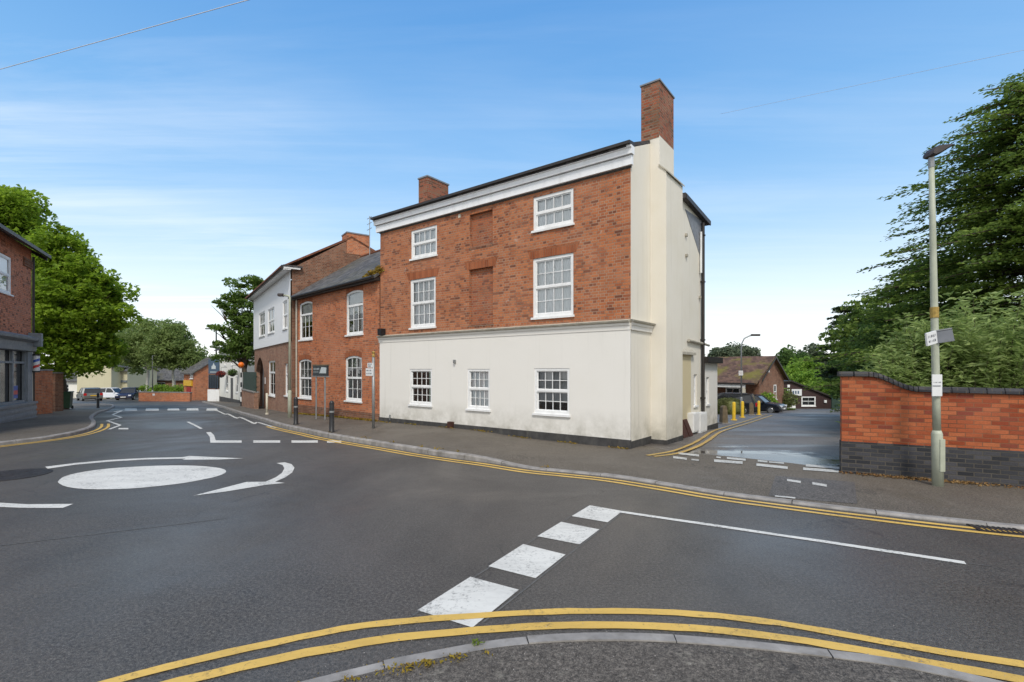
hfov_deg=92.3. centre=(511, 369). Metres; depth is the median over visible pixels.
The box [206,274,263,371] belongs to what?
street tree
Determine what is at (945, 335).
street name sign
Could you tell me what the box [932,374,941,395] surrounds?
notice
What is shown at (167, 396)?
planter wall
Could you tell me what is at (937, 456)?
street lamp
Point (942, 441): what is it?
access door
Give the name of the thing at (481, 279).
blind window
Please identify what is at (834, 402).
fence
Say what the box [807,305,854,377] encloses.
conifer tree
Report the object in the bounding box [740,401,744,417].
yellow post
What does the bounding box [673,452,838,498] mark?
yard markings
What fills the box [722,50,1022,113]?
overhead cable
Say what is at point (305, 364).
window
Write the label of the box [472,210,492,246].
blind window
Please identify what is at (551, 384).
window
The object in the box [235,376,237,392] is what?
window
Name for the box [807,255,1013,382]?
conifer tree
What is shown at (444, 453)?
kerb
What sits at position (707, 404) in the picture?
window
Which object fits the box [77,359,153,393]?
cream house
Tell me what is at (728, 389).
window
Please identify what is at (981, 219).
conifer tree
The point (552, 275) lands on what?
window
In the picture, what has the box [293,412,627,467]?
pavement weeds
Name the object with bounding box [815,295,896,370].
yard tree
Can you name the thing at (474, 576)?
old marking lines
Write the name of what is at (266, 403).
stub sign post
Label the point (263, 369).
door
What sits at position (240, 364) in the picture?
crossing beacon
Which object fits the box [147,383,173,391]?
bed shrub
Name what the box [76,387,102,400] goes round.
parked car
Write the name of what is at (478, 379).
window
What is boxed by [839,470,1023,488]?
fallen leaves
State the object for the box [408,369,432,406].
window
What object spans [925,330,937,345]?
street name sign
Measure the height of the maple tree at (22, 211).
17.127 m
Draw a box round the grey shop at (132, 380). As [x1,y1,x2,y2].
[120,366,159,391]
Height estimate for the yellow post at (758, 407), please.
0.970 m
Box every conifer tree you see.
[800,69,1023,411]
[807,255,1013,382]
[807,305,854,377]
[826,291,911,393]
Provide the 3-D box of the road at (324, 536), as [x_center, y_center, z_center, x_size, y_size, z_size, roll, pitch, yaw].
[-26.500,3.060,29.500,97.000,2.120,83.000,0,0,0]
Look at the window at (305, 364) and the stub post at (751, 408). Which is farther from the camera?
the stub post at (751, 408)
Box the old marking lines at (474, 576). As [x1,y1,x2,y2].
[0,505,988,621]
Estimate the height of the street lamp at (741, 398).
5.253 m
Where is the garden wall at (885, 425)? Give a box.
[837,371,1023,486]
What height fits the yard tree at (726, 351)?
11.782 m
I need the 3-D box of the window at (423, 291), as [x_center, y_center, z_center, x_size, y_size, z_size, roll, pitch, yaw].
[-3.043,-2.272,16.939,1.346,1.744,0.197,0,0,37]
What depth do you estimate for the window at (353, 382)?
19.86 m
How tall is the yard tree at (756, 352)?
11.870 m
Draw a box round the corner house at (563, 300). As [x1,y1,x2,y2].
[370,78,722,448]
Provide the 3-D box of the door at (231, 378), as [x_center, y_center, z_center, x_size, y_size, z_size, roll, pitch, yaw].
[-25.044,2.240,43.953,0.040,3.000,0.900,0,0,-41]
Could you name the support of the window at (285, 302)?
in the half rendered house at (271, 323)
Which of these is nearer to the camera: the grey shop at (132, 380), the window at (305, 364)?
the window at (305, 364)
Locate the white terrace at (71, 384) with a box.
[65,373,76,397]
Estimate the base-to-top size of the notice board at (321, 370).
2.360 m
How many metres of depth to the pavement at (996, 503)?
9.79 m
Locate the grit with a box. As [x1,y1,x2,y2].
[325,622,1005,681]
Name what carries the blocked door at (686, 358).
in the corner house at (563, 300)
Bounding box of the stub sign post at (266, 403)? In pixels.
[265,393,268,413]
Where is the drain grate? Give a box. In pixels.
[966,523,1023,534]
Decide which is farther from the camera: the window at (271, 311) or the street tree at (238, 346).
the street tree at (238, 346)
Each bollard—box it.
[96,393,99,407]
[293,397,298,424]
[329,400,334,432]
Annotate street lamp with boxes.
[152,355,157,391]
[277,293,291,417]
[740,334,759,414]
[923,144,954,486]
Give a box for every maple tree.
[0,184,58,266]
[16,220,143,409]
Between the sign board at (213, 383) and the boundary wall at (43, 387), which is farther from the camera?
the sign board at (213, 383)
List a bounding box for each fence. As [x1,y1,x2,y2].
[243,372,256,391]
[831,397,839,408]
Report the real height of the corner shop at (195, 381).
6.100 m
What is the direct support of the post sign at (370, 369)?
on the pavement at (996, 503)
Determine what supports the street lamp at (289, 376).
on the pavement at (996, 503)
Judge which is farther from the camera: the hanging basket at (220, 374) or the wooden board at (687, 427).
the hanging basket at (220, 374)
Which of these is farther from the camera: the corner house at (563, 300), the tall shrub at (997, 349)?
the corner house at (563, 300)
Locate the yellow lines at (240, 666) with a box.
[2,424,1023,681]
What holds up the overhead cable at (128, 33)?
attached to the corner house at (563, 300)
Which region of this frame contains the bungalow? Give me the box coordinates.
[717,356,789,403]
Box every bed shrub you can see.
[138,384,160,391]
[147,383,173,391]
[163,384,183,391]
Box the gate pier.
[52,372,64,410]
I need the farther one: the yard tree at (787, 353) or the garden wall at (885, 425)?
the yard tree at (787, 353)
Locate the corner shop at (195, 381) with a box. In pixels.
[180,357,210,399]
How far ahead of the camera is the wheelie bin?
28.92 m
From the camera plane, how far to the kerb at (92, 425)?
14.60 m
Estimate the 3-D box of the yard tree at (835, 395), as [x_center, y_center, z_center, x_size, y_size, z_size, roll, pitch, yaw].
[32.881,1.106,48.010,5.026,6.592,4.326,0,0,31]
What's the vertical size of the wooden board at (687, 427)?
0.498 m
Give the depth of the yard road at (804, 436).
14.36 m
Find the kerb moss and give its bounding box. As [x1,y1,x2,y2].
[297,649,492,681]
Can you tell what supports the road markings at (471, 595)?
on the road at (324, 536)
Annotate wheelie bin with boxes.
[63,391,73,408]
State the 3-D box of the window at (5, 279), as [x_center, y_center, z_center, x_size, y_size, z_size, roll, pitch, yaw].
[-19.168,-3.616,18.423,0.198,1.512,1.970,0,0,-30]
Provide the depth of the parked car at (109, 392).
63.23 m
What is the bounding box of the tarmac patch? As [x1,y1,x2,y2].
[769,476,856,503]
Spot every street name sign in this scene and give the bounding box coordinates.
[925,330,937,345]
[934,328,954,342]
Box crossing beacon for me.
[238,362,243,405]
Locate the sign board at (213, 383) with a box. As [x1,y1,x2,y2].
[208,359,219,400]
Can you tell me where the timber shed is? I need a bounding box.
[784,380,830,408]
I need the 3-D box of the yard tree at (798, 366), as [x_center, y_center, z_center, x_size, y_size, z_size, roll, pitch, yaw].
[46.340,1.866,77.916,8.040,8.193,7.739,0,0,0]
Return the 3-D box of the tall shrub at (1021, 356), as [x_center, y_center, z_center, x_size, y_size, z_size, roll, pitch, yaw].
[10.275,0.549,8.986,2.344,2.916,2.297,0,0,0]
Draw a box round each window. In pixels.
[0,253,13,296]
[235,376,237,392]
[258,311,264,337]
[267,307,273,334]
[268,361,274,397]
[282,300,286,330]
[283,364,287,396]
[297,359,311,399]
[298,301,312,340]
[344,290,363,336]
[344,356,361,402]
[408,276,435,329]
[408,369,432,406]
[409,225,437,260]
[465,369,490,411]
[471,267,492,324]
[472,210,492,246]
[531,188,574,233]
[531,253,574,319]
[532,368,570,417]
[693,374,698,407]
[706,377,710,405]
[726,387,739,392]
[801,397,815,406]
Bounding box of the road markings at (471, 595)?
[0,408,965,626]
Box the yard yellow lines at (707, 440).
[648,414,771,456]
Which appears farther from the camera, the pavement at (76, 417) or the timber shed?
the timber shed
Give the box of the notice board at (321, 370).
[312,364,328,419]
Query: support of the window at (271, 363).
in the half rendered house at (271, 323)
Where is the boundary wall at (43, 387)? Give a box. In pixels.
[35,369,53,413]
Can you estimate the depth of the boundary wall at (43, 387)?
23.81 m
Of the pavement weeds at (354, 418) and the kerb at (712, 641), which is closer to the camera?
the kerb at (712, 641)
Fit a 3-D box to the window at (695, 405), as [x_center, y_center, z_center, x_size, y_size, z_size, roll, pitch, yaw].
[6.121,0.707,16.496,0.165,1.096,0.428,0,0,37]
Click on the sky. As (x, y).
(191, 154)
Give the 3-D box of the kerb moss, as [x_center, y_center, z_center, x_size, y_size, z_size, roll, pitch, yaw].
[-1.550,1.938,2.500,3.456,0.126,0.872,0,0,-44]
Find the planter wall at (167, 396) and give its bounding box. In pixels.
[139,392,192,400]
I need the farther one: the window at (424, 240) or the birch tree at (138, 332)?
the birch tree at (138, 332)
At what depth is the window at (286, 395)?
24.96 m
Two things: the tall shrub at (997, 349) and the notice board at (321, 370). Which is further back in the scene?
the notice board at (321, 370)
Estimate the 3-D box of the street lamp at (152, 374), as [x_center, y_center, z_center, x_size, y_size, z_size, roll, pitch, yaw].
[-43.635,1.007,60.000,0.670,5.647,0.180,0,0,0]
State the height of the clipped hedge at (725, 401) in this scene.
1.286 m
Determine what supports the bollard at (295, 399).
on the pavement at (996, 503)
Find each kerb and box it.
[0,403,114,444]
[202,401,1023,529]
[302,632,1003,681]
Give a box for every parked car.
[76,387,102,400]
[101,387,120,398]
[115,387,141,399]
[717,392,756,413]
[754,394,786,412]
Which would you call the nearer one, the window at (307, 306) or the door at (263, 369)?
the window at (307, 306)
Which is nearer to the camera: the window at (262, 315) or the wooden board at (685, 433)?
the wooden board at (685, 433)
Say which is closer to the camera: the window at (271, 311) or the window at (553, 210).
the window at (553, 210)
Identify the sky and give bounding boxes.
[0,0,1023,366]
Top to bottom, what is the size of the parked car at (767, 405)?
1.427 m
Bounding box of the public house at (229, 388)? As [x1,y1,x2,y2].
[214,343,254,402]
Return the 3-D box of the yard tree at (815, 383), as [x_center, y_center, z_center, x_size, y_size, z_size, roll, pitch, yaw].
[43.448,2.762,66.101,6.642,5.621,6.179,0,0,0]
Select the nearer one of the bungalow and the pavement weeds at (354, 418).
the pavement weeds at (354, 418)
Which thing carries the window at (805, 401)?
in the timber shed
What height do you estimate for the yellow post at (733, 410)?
0.970 m
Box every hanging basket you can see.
[216,367,226,377]
[227,365,237,376]
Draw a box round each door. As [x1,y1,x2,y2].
[231,378,232,398]
[263,369,263,406]
[683,355,690,418]
[939,439,944,471]
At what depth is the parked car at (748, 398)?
35.14 m
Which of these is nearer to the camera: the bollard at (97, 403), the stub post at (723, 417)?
the stub post at (723, 417)
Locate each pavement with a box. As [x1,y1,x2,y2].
[0,403,111,440]
[205,401,1023,524]
[333,641,967,681]
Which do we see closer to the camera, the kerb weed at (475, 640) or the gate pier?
the kerb weed at (475, 640)
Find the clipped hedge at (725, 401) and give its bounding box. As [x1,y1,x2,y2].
[717,397,745,414]
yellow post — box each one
[731,402,736,419]
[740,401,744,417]
[756,401,760,414]
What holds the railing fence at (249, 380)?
on the street wall at (250, 398)
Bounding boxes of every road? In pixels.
[0,398,1023,681]
[644,409,839,465]
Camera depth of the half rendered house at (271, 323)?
25.56 m
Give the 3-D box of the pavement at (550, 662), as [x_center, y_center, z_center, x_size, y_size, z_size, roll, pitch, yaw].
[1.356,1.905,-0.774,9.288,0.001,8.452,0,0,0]
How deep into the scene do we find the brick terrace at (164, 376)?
80.27 m
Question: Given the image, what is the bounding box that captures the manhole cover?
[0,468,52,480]
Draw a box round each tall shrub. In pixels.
[836,351,947,422]
[863,312,996,386]
[909,289,1023,388]
[998,346,1023,388]
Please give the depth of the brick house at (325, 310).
20.62 m
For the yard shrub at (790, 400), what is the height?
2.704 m
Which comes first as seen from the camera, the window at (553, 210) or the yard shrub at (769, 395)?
the window at (553, 210)
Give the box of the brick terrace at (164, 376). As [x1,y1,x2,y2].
[155,366,187,386]
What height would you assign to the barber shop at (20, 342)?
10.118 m
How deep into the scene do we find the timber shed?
60.00 m
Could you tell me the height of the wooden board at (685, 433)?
0.608 m
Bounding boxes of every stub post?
[717,405,729,423]
[747,402,754,414]
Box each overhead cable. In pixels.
[0,0,247,69]
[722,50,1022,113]
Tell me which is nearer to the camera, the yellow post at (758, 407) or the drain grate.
the drain grate
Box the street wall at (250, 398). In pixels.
[241,389,258,408]
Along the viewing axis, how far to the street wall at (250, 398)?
30.26 m
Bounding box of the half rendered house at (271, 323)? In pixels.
[245,231,428,413]
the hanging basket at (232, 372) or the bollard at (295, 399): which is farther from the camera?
the hanging basket at (232, 372)
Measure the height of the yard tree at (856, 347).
5.266 m
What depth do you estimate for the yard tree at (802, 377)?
71.60 m
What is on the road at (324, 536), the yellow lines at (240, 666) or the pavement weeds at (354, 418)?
the yellow lines at (240, 666)
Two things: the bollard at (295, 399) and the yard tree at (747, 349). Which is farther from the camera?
the yard tree at (747, 349)
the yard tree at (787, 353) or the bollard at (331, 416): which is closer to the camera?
the bollard at (331, 416)
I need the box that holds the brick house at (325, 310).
[288,216,383,420]
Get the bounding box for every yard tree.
[707,346,743,356]
[726,341,755,355]
[748,346,760,355]
[775,344,818,367]
[782,343,826,366]
[782,356,823,380]
[787,369,818,386]
[807,370,833,394]
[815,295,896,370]
[819,362,839,399]
[829,322,902,371]
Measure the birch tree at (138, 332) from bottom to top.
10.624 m
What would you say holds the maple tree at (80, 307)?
on the pavement at (76, 417)
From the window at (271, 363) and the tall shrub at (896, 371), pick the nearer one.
the tall shrub at (896, 371)
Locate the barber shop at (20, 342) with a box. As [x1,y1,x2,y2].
[0,223,50,422]
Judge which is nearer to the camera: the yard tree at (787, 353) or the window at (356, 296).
the window at (356, 296)
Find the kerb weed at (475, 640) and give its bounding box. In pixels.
[472,638,484,645]
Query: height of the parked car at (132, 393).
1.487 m
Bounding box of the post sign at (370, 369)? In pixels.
[366,351,374,427]
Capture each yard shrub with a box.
[761,391,777,402]
[782,389,800,409]
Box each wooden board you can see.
[683,419,692,436]
[683,423,688,437]
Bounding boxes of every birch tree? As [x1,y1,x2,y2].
[110,317,169,388]
[133,317,210,386]
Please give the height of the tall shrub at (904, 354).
3.203 m
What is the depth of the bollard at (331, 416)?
14.71 m
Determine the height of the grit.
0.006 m

